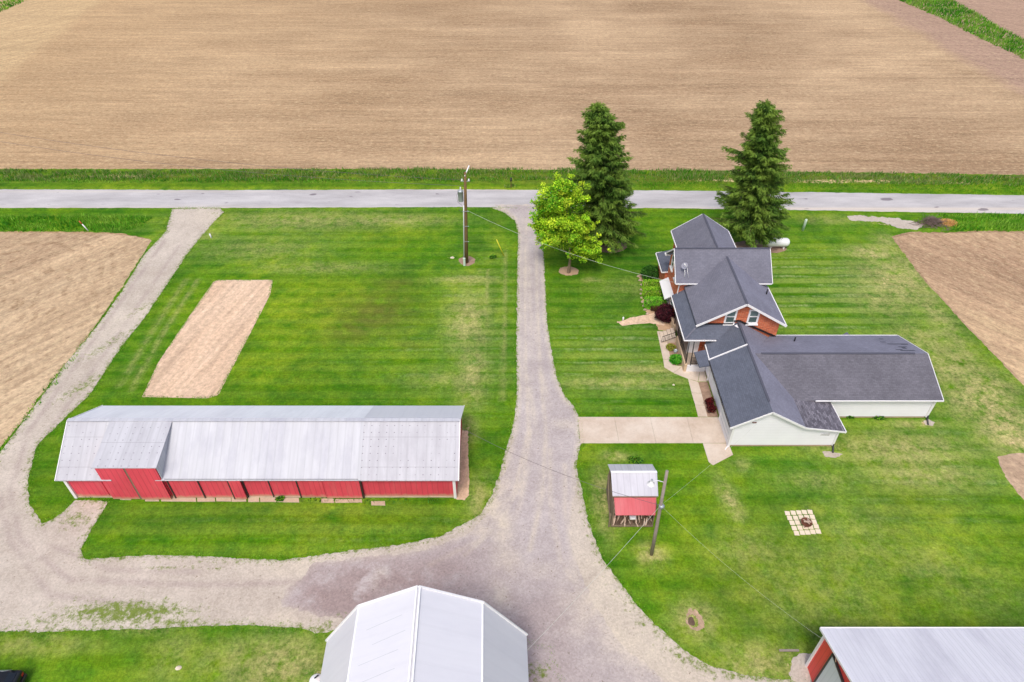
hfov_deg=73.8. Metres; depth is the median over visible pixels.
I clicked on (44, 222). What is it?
ditch grass
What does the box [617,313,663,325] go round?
dirt path
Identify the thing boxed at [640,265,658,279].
round shrub
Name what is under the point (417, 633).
gambrel barn
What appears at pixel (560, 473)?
overhead cable
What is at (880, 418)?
weed clump
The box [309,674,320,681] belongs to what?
white drum
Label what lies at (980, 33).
field strip grass
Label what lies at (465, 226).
utility pole
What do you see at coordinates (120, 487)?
sliding door
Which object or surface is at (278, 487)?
sliding door
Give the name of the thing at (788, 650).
landscape timber
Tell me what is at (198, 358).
garden plot
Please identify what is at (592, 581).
overhead cable
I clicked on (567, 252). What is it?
overhead cable
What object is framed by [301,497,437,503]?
weeds
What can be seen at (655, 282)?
box hedge
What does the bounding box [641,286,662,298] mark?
box hedge
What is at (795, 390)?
farmhouse
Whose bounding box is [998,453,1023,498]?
bare plot
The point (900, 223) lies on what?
gravel pull off
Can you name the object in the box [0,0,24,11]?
field strip grass
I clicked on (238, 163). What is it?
overhead cable
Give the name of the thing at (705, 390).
planting bed
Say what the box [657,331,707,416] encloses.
sidewalk
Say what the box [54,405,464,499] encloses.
long barn
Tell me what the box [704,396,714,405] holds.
maroon shrub
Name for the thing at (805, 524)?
fire pit
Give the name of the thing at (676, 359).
leafy plant
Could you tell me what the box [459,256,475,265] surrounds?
mulch ring
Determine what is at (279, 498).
weed clump
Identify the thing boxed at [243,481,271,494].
sliding door
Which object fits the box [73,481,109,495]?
sliding door
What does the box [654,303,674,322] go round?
barberry shrub
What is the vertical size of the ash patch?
0.001 m
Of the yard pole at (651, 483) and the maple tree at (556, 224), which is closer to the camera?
the yard pole at (651, 483)
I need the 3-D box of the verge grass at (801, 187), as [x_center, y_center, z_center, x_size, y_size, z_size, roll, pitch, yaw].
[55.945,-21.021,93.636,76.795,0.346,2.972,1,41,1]
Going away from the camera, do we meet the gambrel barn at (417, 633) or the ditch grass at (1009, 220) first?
the gambrel barn at (417, 633)
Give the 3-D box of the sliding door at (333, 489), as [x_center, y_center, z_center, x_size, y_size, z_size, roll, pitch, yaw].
[-13.330,11.589,53.664,2.840,2.430,0.060,0,40,0]
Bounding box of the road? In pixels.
[0,189,1023,213]
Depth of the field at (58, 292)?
74.72 m
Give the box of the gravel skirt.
[789,653,811,681]
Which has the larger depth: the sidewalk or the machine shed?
the sidewalk
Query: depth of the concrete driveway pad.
59.91 m
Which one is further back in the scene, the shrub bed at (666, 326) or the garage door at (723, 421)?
the shrub bed at (666, 326)
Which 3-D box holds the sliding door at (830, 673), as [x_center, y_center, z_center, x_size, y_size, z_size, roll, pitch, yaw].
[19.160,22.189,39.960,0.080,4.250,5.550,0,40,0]
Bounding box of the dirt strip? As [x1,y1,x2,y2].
[456,430,469,499]
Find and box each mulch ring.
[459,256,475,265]
[559,266,578,275]
[597,240,626,252]
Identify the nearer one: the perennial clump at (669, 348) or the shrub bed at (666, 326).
the perennial clump at (669, 348)
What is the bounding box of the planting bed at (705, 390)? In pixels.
[698,382,717,416]
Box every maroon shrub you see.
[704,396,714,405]
[706,403,716,412]
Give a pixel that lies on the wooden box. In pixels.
(632, 517)
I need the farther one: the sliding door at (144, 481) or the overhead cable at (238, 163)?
the overhead cable at (238, 163)
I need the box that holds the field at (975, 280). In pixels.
[893,232,1023,382]
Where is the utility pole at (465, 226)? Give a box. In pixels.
[457,165,469,262]
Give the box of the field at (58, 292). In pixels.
[0,232,150,446]
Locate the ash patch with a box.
[688,617,694,625]
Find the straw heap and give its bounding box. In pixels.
[940,218,957,226]
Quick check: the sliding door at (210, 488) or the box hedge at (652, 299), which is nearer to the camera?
the sliding door at (210, 488)
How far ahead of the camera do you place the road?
91.47 m
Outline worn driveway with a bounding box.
[281,204,664,681]
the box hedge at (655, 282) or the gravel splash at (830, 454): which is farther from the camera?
the box hedge at (655, 282)
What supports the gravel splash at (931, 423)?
on the lawn at (920, 521)
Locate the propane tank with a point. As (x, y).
(783, 243)
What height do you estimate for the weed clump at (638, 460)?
0.547 m
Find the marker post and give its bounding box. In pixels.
[801,219,807,230]
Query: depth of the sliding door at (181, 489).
53.80 m
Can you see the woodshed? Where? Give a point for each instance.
(630, 480)
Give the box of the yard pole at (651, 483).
[647,470,668,555]
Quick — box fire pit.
[801,517,812,526]
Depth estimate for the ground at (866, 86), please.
124.12 m
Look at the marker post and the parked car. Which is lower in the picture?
the parked car
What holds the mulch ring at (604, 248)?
on the lawn at (920, 521)
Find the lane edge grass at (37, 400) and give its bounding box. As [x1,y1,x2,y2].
[0,354,77,450]
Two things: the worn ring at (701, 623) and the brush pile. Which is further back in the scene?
the brush pile
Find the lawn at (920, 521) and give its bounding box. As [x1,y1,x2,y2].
[0,169,1023,681]
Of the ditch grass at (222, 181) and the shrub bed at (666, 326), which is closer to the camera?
the shrub bed at (666, 326)
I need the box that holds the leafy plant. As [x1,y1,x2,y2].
[669,354,681,364]
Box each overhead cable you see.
[0,132,455,179]
[5,142,459,185]
[462,428,657,504]
[467,210,674,282]
[534,512,654,642]
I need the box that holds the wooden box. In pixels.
[629,515,635,519]
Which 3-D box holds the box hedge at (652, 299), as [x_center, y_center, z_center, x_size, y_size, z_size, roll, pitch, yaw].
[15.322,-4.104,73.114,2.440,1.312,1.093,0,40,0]
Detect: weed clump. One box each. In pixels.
[275,496,283,502]
[626,456,643,463]
[874,416,885,419]
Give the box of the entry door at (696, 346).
[687,341,699,352]
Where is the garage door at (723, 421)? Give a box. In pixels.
[719,409,730,442]
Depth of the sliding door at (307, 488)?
53.79 m
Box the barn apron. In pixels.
[120,497,384,505]
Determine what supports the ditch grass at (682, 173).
on the ground at (866, 86)
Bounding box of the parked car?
[0,670,26,681]
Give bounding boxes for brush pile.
[910,215,950,230]
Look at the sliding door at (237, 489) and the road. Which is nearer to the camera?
the sliding door at (237, 489)
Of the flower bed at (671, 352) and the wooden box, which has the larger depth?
the flower bed at (671, 352)
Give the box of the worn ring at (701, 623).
[686,608,704,630]
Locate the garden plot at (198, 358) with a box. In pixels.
[142,280,272,397]
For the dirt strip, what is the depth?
56.64 m
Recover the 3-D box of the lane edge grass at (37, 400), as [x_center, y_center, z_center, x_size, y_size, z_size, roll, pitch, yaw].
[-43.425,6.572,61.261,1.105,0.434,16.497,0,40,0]
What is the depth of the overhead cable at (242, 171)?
78.85 m
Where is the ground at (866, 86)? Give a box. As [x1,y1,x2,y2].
[0,0,1023,439]
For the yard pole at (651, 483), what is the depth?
46.66 m
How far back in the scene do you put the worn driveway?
50.18 m
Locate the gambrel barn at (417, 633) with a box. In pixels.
[319,585,528,681]
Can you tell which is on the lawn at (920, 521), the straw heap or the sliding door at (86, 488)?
the straw heap
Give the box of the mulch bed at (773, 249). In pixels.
[735,240,786,252]
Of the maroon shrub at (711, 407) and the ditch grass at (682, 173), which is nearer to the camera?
the maroon shrub at (711, 407)
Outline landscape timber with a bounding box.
[779,649,798,651]
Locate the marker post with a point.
(804, 225)
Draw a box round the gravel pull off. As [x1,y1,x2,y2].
[847,215,922,229]
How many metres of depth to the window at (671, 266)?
71.10 m
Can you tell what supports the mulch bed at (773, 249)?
on the lawn at (920, 521)
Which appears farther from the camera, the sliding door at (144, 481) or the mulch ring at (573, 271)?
the mulch ring at (573, 271)
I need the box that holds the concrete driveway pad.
[578,417,732,464]
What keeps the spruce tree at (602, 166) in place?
on the mulch ring at (604, 248)
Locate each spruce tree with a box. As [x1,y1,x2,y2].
[558,101,647,253]
[710,99,794,246]
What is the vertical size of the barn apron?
0.110 m
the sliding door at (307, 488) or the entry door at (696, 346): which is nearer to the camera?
the sliding door at (307, 488)
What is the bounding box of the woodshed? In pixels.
[606,464,657,526]
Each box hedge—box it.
[641,279,660,290]
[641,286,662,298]
[643,296,666,309]
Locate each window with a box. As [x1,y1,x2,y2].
[669,252,673,271]
[723,310,737,325]
[745,309,759,325]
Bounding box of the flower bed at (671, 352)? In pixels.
[668,343,680,364]
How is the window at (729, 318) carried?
in the farmhouse
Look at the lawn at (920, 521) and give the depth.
61.24 m
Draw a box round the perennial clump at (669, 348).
[665,343,676,350]
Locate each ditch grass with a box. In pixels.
[0,165,1023,185]
[0,177,509,182]
[0,212,151,231]
[939,211,1023,231]
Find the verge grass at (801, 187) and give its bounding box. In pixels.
[639,180,1023,194]
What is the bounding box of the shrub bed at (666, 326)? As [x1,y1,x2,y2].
[639,271,670,329]
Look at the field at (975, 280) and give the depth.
77.59 m
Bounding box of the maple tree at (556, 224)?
[527,172,611,272]
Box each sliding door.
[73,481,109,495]
[95,469,139,498]
[125,469,171,498]
[168,481,203,497]
[199,481,232,496]
[228,481,246,498]
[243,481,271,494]
[269,481,299,494]
[297,481,325,496]
[322,481,362,497]
[816,657,840,681]
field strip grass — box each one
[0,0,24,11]
[899,0,1023,58]
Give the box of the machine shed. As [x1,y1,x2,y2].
[805,627,1023,681]
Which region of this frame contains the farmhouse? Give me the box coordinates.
[655,214,943,452]
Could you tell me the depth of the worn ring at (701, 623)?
46.85 m
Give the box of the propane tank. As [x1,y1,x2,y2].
[767,238,789,248]
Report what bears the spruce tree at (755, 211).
on the mulch bed at (773, 249)
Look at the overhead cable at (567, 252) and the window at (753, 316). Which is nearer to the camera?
the window at (753, 316)
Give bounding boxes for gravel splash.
[823,451,841,457]
[924,419,934,425]
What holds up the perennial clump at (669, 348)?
on the flower bed at (671, 352)
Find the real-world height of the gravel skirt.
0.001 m

